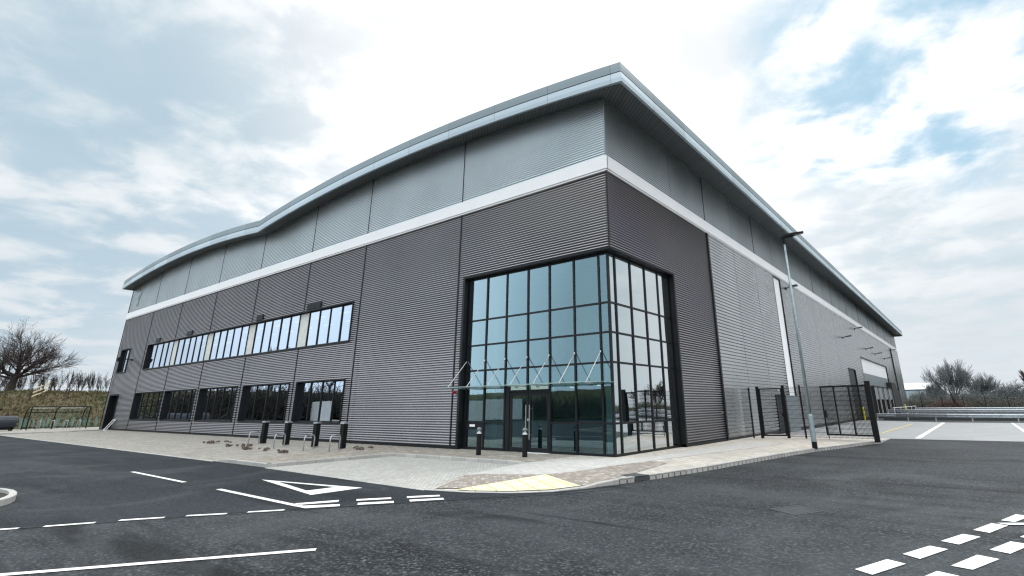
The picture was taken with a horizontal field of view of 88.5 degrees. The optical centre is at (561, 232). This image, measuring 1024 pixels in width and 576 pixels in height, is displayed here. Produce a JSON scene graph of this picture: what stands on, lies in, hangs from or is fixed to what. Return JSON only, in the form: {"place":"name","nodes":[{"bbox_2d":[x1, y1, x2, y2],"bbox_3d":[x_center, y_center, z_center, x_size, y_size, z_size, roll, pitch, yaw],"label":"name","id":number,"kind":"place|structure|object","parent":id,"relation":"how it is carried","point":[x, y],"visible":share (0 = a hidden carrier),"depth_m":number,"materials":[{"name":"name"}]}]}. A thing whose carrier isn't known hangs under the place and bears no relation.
{"place":"outdoors","nodes":[
{"label":"outdoors","id":0,"kind":"place"},
{"bbox_2d":[0,427,100,432],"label":"pavement","id":1,"kind":"structure","parent":0,"point":[49,430],"depth_m":47.48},
{"bbox_2d":[0,416,17,430],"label":"car","id":2,"kind":"object","parent":1,"relation":"on","point":[8,423],"visible":0.95,"depth_m":46.09,"materials":[{"name":"grey metal"}]},
{"bbox_2d":[20,406,91,429],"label":"cycle shelter","id":3,"kind":"object","parent":1,"relation":"on","point":[26,427],"visible":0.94,"depth_m":50.19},
{"bbox_2d":[0,388,107,428],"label":"grass bank","id":4,"kind":"structure","parent":0,"point":[57,401],"depth_m":57.23,"materials":[{"name":"plant"}]},
{"bbox_2d":[0,370,13,389],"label":"sapling","id":5,"kind":"object","parent":4,"relation":"on","point":[6,380],"visible":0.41,"depth_m":65.80,"materials":[{"name":"brown plant"}]},
{"bbox_2d":[26,375,40,388],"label":"sapling","id":6,"kind":"object","parent":4,"relation":"on","point":[36,379],"visible":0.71,"depth_m":68.38,"materials":[{"name":"brown plant"}]},
{"bbox_2d":[29,381,51,400],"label":"timber panel","id":7,"kind":"object","parent":4,"relation":"on","point":[42,391],"visible":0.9,"depth_m":58.79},
{"bbox_2d":[0,318,83,390],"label":"oak tree","id":8,"kind":"object","parent":4,"relation":"on","point":[20,360],"visible":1,"depth_m":63.94,"materials":[{"name":"brown plant"}]},
{"bbox_2d":[4,385,103,397],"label":"wire fence","id":9,"kind":"object","parent":4,"relation":"on","point":[60,390],"visible":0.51,"depth_m":60.51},
{"bbox_2d":[49,374,60,390],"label":"sapling","id":10,"kind":"object","parent":4,"relation":"on","point":[52,382],"visible":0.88,"depth_m":69.11,"materials":[{"name":"brown plant"}]},
{"bbox_2d":[55,369,70,389],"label":"sapling","id":11,"kind":"object","parent":4,"relation":"on","point":[60,385],"visible":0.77,"depth_m":70.18,"materials":[{"name":"brown plant"}]},
{"bbox_2d":[66,369,75,391],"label":"sapling","id":12,"kind":"object","parent":4,"relation":"on","point":[72,377],"visible":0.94,"depth_m":69.98,"materials":[{"name":"brown plant"}]},
{"bbox_2d":[66,371,82,389],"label":"sapling","id":13,"kind":"object","parent":4,"relation":"on","point":[74,383],"visible":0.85,"depth_m":69.86,"materials":[{"name":"brown plant"}]},
{"bbox_2d":[70,369,84,390],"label":"sapling","id":14,"kind":"object","parent":4,"relation":"on","point":[78,380],"visible":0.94,"depth_m":69.91,"materials":[{"name":"brown plant"}]},
{"bbox_2d":[87,372,96,387],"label":"sapling","id":15,"kind":"object","parent":4,"relation":"on","point":[93,382],"visible":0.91,"depth_m":72.68,"materials":[{"name":"brown plant"}]},
{"bbox_2d":[101,375,110,390],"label":"sapling","id":16,"kind":"object","parent":4,"relation":"on","point":[107,382],"visible":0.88,"depth_m":73.15,"materials":[{"name":"brown plant"}]},
{"bbox_2d":[4,430,385,460],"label":"forecourt","id":17,"kind":"structure","parent":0,"point":[186,445],"depth_m":26.81,"materials":[{"name":"concrete"}]},
{"bbox_2d":[247,431,259,443],"bbox_3d":[-14.949,9.963,25.397,0.116,0.606,0.836,-3,-18,7],"label":"cycle stand","id":18,"kind":"object","parent":17,"relation":"on","point":[254,432],"visible":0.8,"depth_m":25.44,"materials":[{"name":"metal"}]},
{"bbox_2d":[259,421,269,442],"bbox_3d":[-14.760,9.885,25.956,0.230,1.030,0.250,-10,-20,25],"label":"bollard","id":19,"kind":"object","parent":17,"relation":"on","point":[264,432],"visible":1,"depth_m":25.89,"materials":[{"name":"metal"}]},
{"bbox_2d":[272,433,285,448],"bbox_3d":[-12.589,9.258,23.328,0.116,0.606,0.836,-3,-18,7],"label":"cycle stand","id":20,"kind":"object","parent":17,"relation":"on","point":[284,439],"visible":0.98,"depth_m":23.37,"materials":[{"name":"metal"}]},
{"bbox_2d":[282,421,292,444],"bbox_3d":[-12.961,9.443,24.679,0.230,1.030,0.250,-10,-20,25],"label":"bollard","id":21,"kind":"object","parent":17,"relation":"on","point":[287,428],"visible":0.79,"depth_m":24.63,"materials":[{"name":"metal"}]},
{"bbox_2d":[302,434,314,450],"bbox_3d":[-10.540,8.735,21.815,0.116,0.606,0.836,-3,-18,7],"label":"cycle stand","id":22,"kind":"object","parent":17,"relation":"on","point":[304,441],"visible":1,"depth_m":21.79,"materials":[{"name":"metal"}]},
{"bbox_2d":[311,422,321,446],"bbox_3d":[-10.922,8.942,23.232,0.230,1.030,0.250,-10,-20,25],"label":"bollard","id":23,"kind":"object","parent":17,"relation":"on","point":[316,429],"visible":0.76,"depth_m":23.18,"materials":[{"name":"metal"}]},
{"bbox_2d":[338,422,348,448],"bbox_3d":[-9.203,8.519,22.012,0.230,1.030,0.250,-10,-20,25],"label":"bollard","id":24,"kind":"object","parent":17,"relation":"on","point":[343,429],"visible":0.86,"depth_m":21.96,"materials":[{"name":"metal"}]},
{"bbox_2d":[0,436,533,528],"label":"side road","id":25,"kind":"structure","parent":0,"point":[53,483],"depth_m":11.95,"materials":[{"name":"asphalt"}]},
{"bbox_2d":[0,488,16,505],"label":"kerb","id":26,"kind":"structure","parent":25,"relation":"on","point":[10,497],"depth_m":10.35,"materials":[{"name":"concrete"}]},
{"bbox_2d":[43,522,94,526],"bbox_3d":[-7.750,4.591,8.238,0.636,0.001,0.110,7,-20,-22],"label":"edge line dash","id":27,"kind":"object","parent":25,"relation":"on","point":[68,524],"visible":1,"depth_m":8.23,"materials":[{"name":"paint"}]},
{"bbox_2d":[119,517,163,520],"bbox_3d":[-6.904,4.700,8.599,0.624,0.001,0.110,5,-19,-17],"label":"edge line dash","id":28,"kind":"object","parent":25,"relation":"on","point":[141,518],"visible":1,"depth_m":8.61,"materials":[{"name":"paint"}]},
{"bbox_2d":[133,472,184,481],"bbox_3d":[-10.914,6.553,14.069,4.050,0.001,0.110,-14,-23,35],"label":"lane line","id":29,"kind":"object","parent":25,"relation":"on","point":[159,477],"visible":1,"depth_m":13.85,"materials":[{"name":"paint"}]},
{"bbox_2d":[0,435,424,489],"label":"edging strip","id":30,"kind":"object","parent":25,"relation":"on","point":[268,467],"visible":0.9,"depth_m":15.06,"materials":[{"name":"concrete"}]},
{"bbox_2d":[216,489,302,507],"bbox_3d":[-6.149,5.342,10.569,3.941,0.001,0.120,-14,-23,36],"label":"lane line","id":31,"kind":"object","parent":25,"relation":"on","point":[277,501],"visible":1,"depth_m":10.42,"materials":[{"name":"paint"}]},
{"bbox_2d":[264,480,359,494],"bbox_3d":[-6.202,5.887,12.216,3.490,0.001,1.180,-14,-22,35],"label":"give way triangle","id":32,"kind":"object","parent":25,"relation":"on","point":[333,488],"visible":1,"depth_m":11.62,"materials":[{"name":"paint"}]},
{"bbox_2d":[295,500,338,504],"bbox_3d":[-4.623,5.092,9.877,0.783,0.001,0.220,8,-20,-24],"label":"give way dash","id":33,"kind":"object","parent":25,"relation":"on","point":[318,502],"visible":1,"depth_m":9.88,"materials":[{"name":"paint"}]},
{"bbox_2d":[297,504,339,507],"bbox_3d":[-4.453,4.963,9.491,0.825,0.001,0.280,3,-19,-10],"label":"give way dash","id":34,"kind":"object","parent":25,"relation":"on","point":[315,506],"visible":1,"depth_m":9.49,"materials":[{"name":"paint"}]},
{"bbox_2d":[356,497,390,500],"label":"give way dash","id":35,"kind":"object","parent":25,"relation":"on","point":[373,499],"visible":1,"depth_m":10.15,"materials":[{"name":"paint"}]},
{"bbox_2d":[357,501,393,504],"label":"give way dash","id":36,"kind":"object","parent":25,"relation":"on","point":[375,502],"visible":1,"depth_m":9.79,"materials":[{"name":"paint"}]},
{"bbox_2d":[407,495,439,497],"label":"give way dash","id":37,"kind":"object","parent":25,"relation":"on","point":[422,496],"visible":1,"depth_m":10.41,"materials":[{"name":"paint"}]},
{"bbox_2d":[410,498,443,500],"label":"give way dash","id":38,"kind":"object","parent":25,"relation":"on","point":[427,499],"visible":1,"depth_m":10.06,"materials":[{"name":"paint"}]},
{"bbox_2d":[353,446,373,449],"bbox_3d":[-8.110,8.717,21.213,1.040,0.192,0.503,-14,-22,35],"label":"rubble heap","id":39,"kind":"object","parent":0,"point":[360,448],"visible":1,"depth_m":21.07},
{"bbox_2d":[235,445,578,462],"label":"pavement","id":40,"kind":"structure","parent":0,"point":[502,455],"depth_m":18.78,"materials":[{"name":"concrete"}]},
{"bbox_2d":[327,434,340,451],"bbox_3d":[-9.031,8.345,20.816,0.116,0.606,0.836,-3,-18,7],"label":"cycle stand","id":41,"kind":"object","parent":40,"relation":"on","point":[339,435],"visible":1,"depth_m":20.91,"materials":[{"name":"metal"}]},
{"bbox_2d":[476,427,481,454],"bbox_3d":[-2.905,7.284,18.308,0.174,0.915,0.174,-14,-22,35],"label":"bollard light","id":42,"kind":"object","parent":40,"relation":"on","point":[478,443],"visible":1,"depth_m":18.23,"materials":[{"name":"black metal"}]},
{"bbox_2d":[522,428,527,456],"bbox_3d":[-1.231,6.963,17.394,0.174,0.915,0.174,-14,-22,35],"label":"bollard light","id":43,"kind":"object","parent":40,"relation":"on","point":[524,443],"visible":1,"depth_m":17.32,"materials":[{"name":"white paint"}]},
{"bbox_2d":[0,439,1023,575],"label":"road","id":44,"kind":"structure","parent":0,"point":[893,499],"depth_m":7.51,"materials":[{"name":"asphalt"}]},
{"bbox_2d":[0,431,70,434],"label":"kerb","id":45,"kind":"structure","parent":44,"relation":"on","point":[31,432],"depth_m":42.21,"materials":[{"name":"concrete"}]},
{"bbox_2d":[0,548,316,575],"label":"line","id":46,"kind":"object","parent":44,"relation":"on","point":[128,564],"visible":1,"depth_m":6.12,"materials":[{"name":"paint"}]},
{"bbox_2d":[187,513,226,515],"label":"edge line dash","id":47,"kind":"object","parent":44,"relation":"on","point":[206,514],"visible":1,"depth_m":8.88,"materials":[{"name":"paint"}]},
{"bbox_2d":[217,459,271,467],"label":"kerb","id":48,"kind":"structure","parent":44,"relation":"on","point":[250,463],"depth_m":16.85,"materials":[{"name":"concrete"}]},
{"bbox_2d":[248,509,284,511],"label":"edge line dash","id":49,"kind":"object","parent":44,"relation":"on","point":[266,510],"visible":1,"depth_m":9.16,"materials":[{"name":"paint"}]},
{"bbox_2d":[17,489,612,528],"bbox_3d":[-4.852,4.844,9.097,12.595,0.001,0.176,5,-19,-18],"label":"road joint","id":50,"kind":"object","parent":44,"relation":"on","point":[333,507],"visible":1,"depth_m":9.32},
{"bbox_2d":[269,456,513,488],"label":"pavement","id":51,"kind":"structure","parent":44,"relation":"on","point":[423,473],"depth_m":15.04,"materials":[{"name":"concrete"}]},
{"bbox_2d":[266,453,524,467],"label":"kerb","id":52,"kind":"structure","parent":51,"relation":"on","point":[496,461],"depth_m":17.34,"materials":[{"name":"concrete"}]},
{"bbox_2d":[425,478,618,492],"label":"kerb","id":53,"kind":"structure","parent":44,"relation":"on","point":[615,481],"depth_m":11.14,"materials":[{"name":"concrete"}]},
{"bbox_2d":[425,485,618,493],"bbox_3d":[-0.807,5.441,11.045,4.450,0.001,0.810,2,-18,-7],"label":"road joint","id":54,"kind":"object","parent":44,"relation":"on","point":[521,493],"visible":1,"depth_m":10.86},
{"bbox_2d":[425,438,890,488],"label":"kerb","id":55,"kind":"structure","parent":44,"relation":"on","point":[872,442],"depth_m":15.11,"materials":[{"name":"concrete"}]},
{"bbox_2d":[617,442,864,483],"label":"drain kerb","id":56,"kind":"structure","parent":44,"relation":"on","point":[633,477],"depth_m":14.45,"materials":[{"name":"concrete"}]},
{"bbox_2d":[770,505,823,515],"bbox_3d":[3.899,4.610,8.692,0.691,0.012,0.600,8,-20,-24],"label":"drain cover","id":57,"kind":"object","parent":44,"relation":"on","point":[796,510],"visible":1,"depth_m":8.66,"materials":[{"name":"metal"}]},
{"bbox_2d":[856,559,904,574],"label":"give way dash","id":58,"kind":"object","parent":44,"relation":"on","point":[879,566],"visible":1,"depth_m":5.66,"materials":[{"name":"paint"}]},
{"bbox_2d":[904,546,946,558],"bbox_3d":[4.296,3.776,6.191,0.712,0.001,0.214,11,-22,-31],"label":"give way dash","id":59,"kind":"object","parent":44,"relation":"on","point":[923,552],"visible":1,"depth_m":6.20,"materials":[{"name":"paint"}]},
{"bbox_2d":[926,571,956,575],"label":"give way dash","id":60,"kind":"object","parent":44,"relation":"on","point":[937,573],"visible":1,"depth_m":5.38,"materials":[{"name":"paint"}]},
{"bbox_2d":[942,534,978,543],"bbox_3d":[5.155,3.953,6.756,0.669,0.001,0.209,11,-22,-32],"label":"give way dash","id":61,"kind":"object","parent":44,"relation":"on","point":[961,538],"visible":1,"depth_m":6.75,"materials":[{"name":"paint"}]},
{"bbox_2d":[951,555,997,569],"bbox_3d":[4.572,3.636,5.776,0.718,0.001,0.215,12,-22,-33],"label":"give way dash","id":62,"kind":"object","parent":44,"relation":"on","point":[975,562],"visible":1,"depth_m":5.77,"materials":[{"name":"paint"}]},
{"bbox_2d":[974,523,1007,532],"bbox_3d":[6.009,4.133,7.332,0.724,0.001,0.199,12,-22,-34],"label":"give way dash","id":63,"kind":"object","parent":44,"relation":"on","point":[990,527],"visible":1,"depth_m":7.34,"materials":[{"name":"paint"}]},
{"bbox_2d":[990,541,1023,553],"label":"give way dash","id":64,"kind":"object","parent":44,"relation":"on","point":[1010,547],"visible":1,"depth_m":6.33,"materials":[{"name":"paint"}]},
{"bbox_2d":[1001,523,1023,524],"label":"lane line","id":65,"kind":"object","parent":44,"relation":"on","point":[1013,523],"visible":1,"depth_m":7.54,"materials":[{"name":"paint"}]},
{"bbox_2d":[1003,514,1023,521],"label":"give way dash","id":66,"kind":"object","parent":44,"relation":"on","point":[1015,518],"visible":1,"depth_m":7.89,"materials":[{"name":"paint"}]},
{"bbox_2d":[0,0,1023,395],"label":"sky","id":67,"kind":"structure","parent":0,"point":[889,134],"materials":[{"name":"white"}]},
{"bbox_2d":[71,412,1018,456],"bbox_3d":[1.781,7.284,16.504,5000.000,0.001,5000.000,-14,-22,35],"label":"ground","id":68,"kind":"structure","parent":0,"point":[621,456],"depth_m":47.30,"materials":[{"name":"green plant"}]},
{"bbox_2d":[0,376,32,415],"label":"hedge","id":69,"kind":"object","parent":68,"relation":"on","point":[10,398],"visible":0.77,"depth_m":51.09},
{"bbox_2d":[99,62,913,456],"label":"warehouse","id":70,"kind":"structure","parent":68,"relation":"on","point":[593,262],"depth_m":25.03,"materials":[{"name":"silver metal"}]},
{"bbox_2d":[101,394,120,429],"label":"side door","id":71,"kind":"structure","parent":70,"relation":"in","point":[111,408],"depth_m":47.96,"materials":[{"name":"paint"}]},
{"bbox_2d":[115,348,132,373],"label":"window frame","id":72,"kind":"structure","parent":70,"relation":"in","point":[122,365],"depth_m":48.88,"materials":[{"name":"paint"}]},
{"bbox_2d":[117,357,132,361],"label":"wall light","id":73,"kind":"object","parent":70,"relation":"attached to","point":[120,359],"visible":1,"depth_m":46.45,"materials":[{"name":"paint"}]},
{"bbox_2d":[129,391,164,419],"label":"window frame","id":74,"kind":"structure","parent":70,"relation":"in","point":[146,405],"depth_m":42.71,"materials":[{"name":"paint"}]},
{"bbox_2d":[159,389,196,420],"bbox_3d":[-28.332,12.716,38.628,5.900,2.160,0.300,-14,-22,35],"label":"window frame","id":75,"kind":"structure","parent":70,"relation":"in","point":[177,405],"depth_m":38.88,"materials":[{"name":"paint"}]},
{"bbox_2d":[193,386,239,421],"bbox_3d":[-23.035,11.413,34.868,5.850,2.160,0.300,-14,-22,35],"label":"window frame","id":76,"kind":"structure","parent":70,"relation":"in","point":[214,403],"depth_m":35.06,"materials":[{"name":"paint"}]},
{"bbox_2d":[142,301,355,369],"bbox_3d":[-23.457,7.704,36.379,31.120,2.120,0.280,-14,-22,35],"label":"window frame","id":77,"kind":"structure","parent":70,"relation":"in","point":[331,324],"depth_m":33.53,"materials":[{"name":"paint"}]},
{"bbox_2d":[236,382,291,422],"bbox_3d":[-17.706,10.103,31.086,5.780,2.160,0.300,-14,-22,35],"label":"window frame","id":78,"kind":"structure","parent":70,"relation":"in","point":[258,402],"depth_m":31.24,"materials":[{"name":"paint"}]},
{"bbox_2d":[291,378,347,423],"bbox_3d":[-12.853,8.909,27.642,4.780,2.160,0.300,-14,-22,35],"label":"window frame","id":79,"kind":"structure","parent":70,"relation":"in","point":[316,400],"depth_m":27.80,"materials":[{"name":"paint"}]},
{"bbox_2d":[509,392,528,451],"bbox_3d":[-1.625,7.054,19.548,0.910,2.080,0.147,-14,-22,35],"label":"entrance door","id":80,"kind":"structure","parent":70,"relation":"in","point":[519,402],"depth_m":19.60,"materials":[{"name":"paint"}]},
{"bbox_2d":[528,392,548,452],"bbox_3d":[-0.853,6.865,19.000,0.980,2.080,0.147,-14,-22,35],"label":"entrance door","id":81,"kind":"structure","parent":70,"relation":"in","point":[538,410],"depth_m":19.03,"materials":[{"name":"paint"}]},
{"bbox_2d":[774,394,785,432],"bbox_3d":[13.259,10.912,31.570,0.230,2.190,2.200,-14,-22,35],"label":"fire door","id":82,"kind":"structure","parent":70,"relation":"in","point":[778,401],"depth_m":31.48,"materials":[{"name":"paint"}]},
{"bbox_2d":[772,276,796,395],"bbox_3d":[14.943,6.855,35.243,0.150,7.900,1.610,-14,-22,35],"label":"slot window","id":83,"kind":"structure","parent":70,"relation":"in","point":[777,286],"depth_m":35.35,"materials":[{"name":"glass"}]},
{"bbox_2d":[848,368,862,419],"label":"level access door","id":84,"kind":"structure","parent":70,"relation":"in","point":[852,372],"depth_m":53.16,"materials":[{"name":"paint"}]},
{"bbox_2d":[908,390,927,400],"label":"bare tree","id":85,"kind":"object","parent":68,"relation":"on","point":[917,394],"visible":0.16,"depth_m":125.07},
{"bbox_2d":[904,383,934,400],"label":"industrial shed","id":86,"kind":"structure","parent":68,"relation":"on","point":[910,388],"depth_m":136.05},
{"bbox_2d":[919,382,947,397],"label":"bare tree","id":87,"kind":"object","parent":68,"relation":"on","point":[929,388],"visible":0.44,"depth_m":119.74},
{"bbox_2d":[920,358,973,394],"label":"bare tree","id":88,"kind":"object","parent":68,"relation":"on","point":[945,375],"visible":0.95,"depth_m":113.10,"materials":[{"name":"plant"}]},
{"bbox_2d":[926,397,973,407],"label":"undergrowth","id":89,"kind":"object","parent":68,"relation":"on","point":[950,404],"visible":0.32,"depth_m":91.23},
{"bbox_2d":[948,389,957,406],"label":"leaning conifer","id":90,"kind":"object","parent":89,"relation":"in","point":[953,398],"visible":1,"depth_m":90.63,"materials":[{"name":"plant"}]},
{"bbox_2d":[906,384,1023,402],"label":"undergrowth","id":91,"kind":"object","parent":68,"relation":"on","point":[961,392],"visible":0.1,"depth_m":106.97,"materials":[{"name":"plant"}]},
{"bbox_2d":[907,393,1023,409],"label":"hedge","id":92,"kind":"object","parent":68,"relation":"on","point":[979,403],"visible":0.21,"depth_m":91.15,"materials":[{"name":"plant"}]},
{"bbox_2d":[920,397,1015,407],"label":"boundary fence","id":93,"kind":"object","parent":68,"relation":"on","point":[966,403],"visible":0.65,"depth_m":88.70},
{"bbox_2d":[964,372,1002,395],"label":"bare tree","id":94,"kind":"object","parent":68,"relation":"on","point":[980,383],"visible":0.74,"depth_m":110.32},
{"bbox_2d":[987,379,1023,399],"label":"bare tree","id":95,"kind":"object","parent":68,"relation":"on","point":[1003,388],"visible":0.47,"depth_m":105.13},
{"bbox_2d":[1017,369,1023,385],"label":"bare tree","id":96,"kind":"object","parent":68,"relation":"on","point":[1021,373],"visible":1,"depth_m":101.37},
{"bbox_2d":[467,442,779,474],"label":"footpath","id":97,"kind":"structure","parent":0,"point":[554,466],"depth_m":15.24,"materials":[{"name":"concrete"}]},
{"bbox_2d":[431,434,885,491],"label":"pavement","id":98,"kind":"structure","parent":0,"point":[787,444],"depth_m":18.05,"materials":[{"name":"concrete"}]},
{"bbox_2d":[437,474,541,487],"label":"block paving","id":99,"kind":"structure","parent":98,"relation":"on","point":[465,481],"depth_m":12.40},
{"bbox_2d":[459,474,579,490],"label":"tactile paving","id":100,"kind":"structure","parent":98,"relation":"on","point":[542,482],"depth_m":11.52,"materials":[{"name":"concrete"}]},
{"bbox_2d":[548,461,665,485],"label":"block paving","id":101,"kind":"structure","parent":98,"relation":"on","point":[587,477],"depth_m":12.95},
{"bbox_2d":[755,385,790,437],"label":"pedestrian gate","id":102,"kind":"structure","parent":98,"relation":"on","point":[784,413],"depth_m":25.47,"materials":[{"name":"metal"}]},
{"bbox_2d":[780,231,817,448],"bbox_3d":[9.536,3.942,20.346,0.911,8.268,0.300,-9,-20,24],"label":"street lamp","id":103,"kind":"object","parent":98,"relation":"on","point":[810,415],"visible":1,"depth_m":20.22,"materials":[{"name":"metal"}]},
{"bbox_2d":[741,384,873,438],"bbox_3d":[11.475,8.465,24.761,5.518,2.445,0.607,-12,-22,32],"label":"fence","id":104,"kind":"object","parent":98,"relation":"on","point":[802,413],"visible":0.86,"depth_m":24.73,"materials":[{"name":"metal"}]},
{"bbox_2d":[819,381,880,442],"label":"yard gate","id":105,"kind":"structure","parent":98,"relation":"on","point":[871,412],"depth_m":23.08,"materials":[{"name":"metal"}]},
{"bbox_2d":[783,420,1023,441],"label":"concrete yard","id":106,"kind":"structure","parent":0,"point":[980,431],"depth_m":31.58,"materials":[{"name":"concrete"}]},
{"bbox_2d":[916,423,943,437],"bbox_3d":[24.476,12.859,34.392,0.240,0.001,23.980,-14,-22,35],"label":"yard line","id":107,"kind":"object","parent":106,"relation":"on","point":[927,432],"visible":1,"depth_m":30.95,"materials":[{"name":"paint"}]},
{"bbox_2d":[867,412,1023,422],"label":"access road","id":108,"kind":"structure","parent":0,"point":[881,419],"depth_m":49.46,"materials":[{"name":"asphalt"}]},
{"bbox_2d":[877,413,1023,422],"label":"crash barrier","id":109,"kind":"object","parent":108,"relation":"on","point":[972,416],"visible":0.9,"depth_m":45.14,"materials":[{"name":"metal"}]},
{"bbox_2d":[883,417,1023,420],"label":"retaining kerb","id":110,"kind":"structure","parent":108,"relation":"on","point":[954,419],"depth_m":48.74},
{"bbox_2d":[888,409,1023,413],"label":"crash barrier","id":111,"kind":"object","parent":108,"relation":"on","point":[982,411],"visible":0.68,"depth_m":54.69,"materials":[{"name":"metal"}]},
{"bbox_2d":[916,407,1023,413],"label":"crash barrier","id":112,"kind":"object","parent":108,"relation":"on","point":[976,408],"visible":0.51,"depth_m":62.59,"materials":[{"name":"metal"}]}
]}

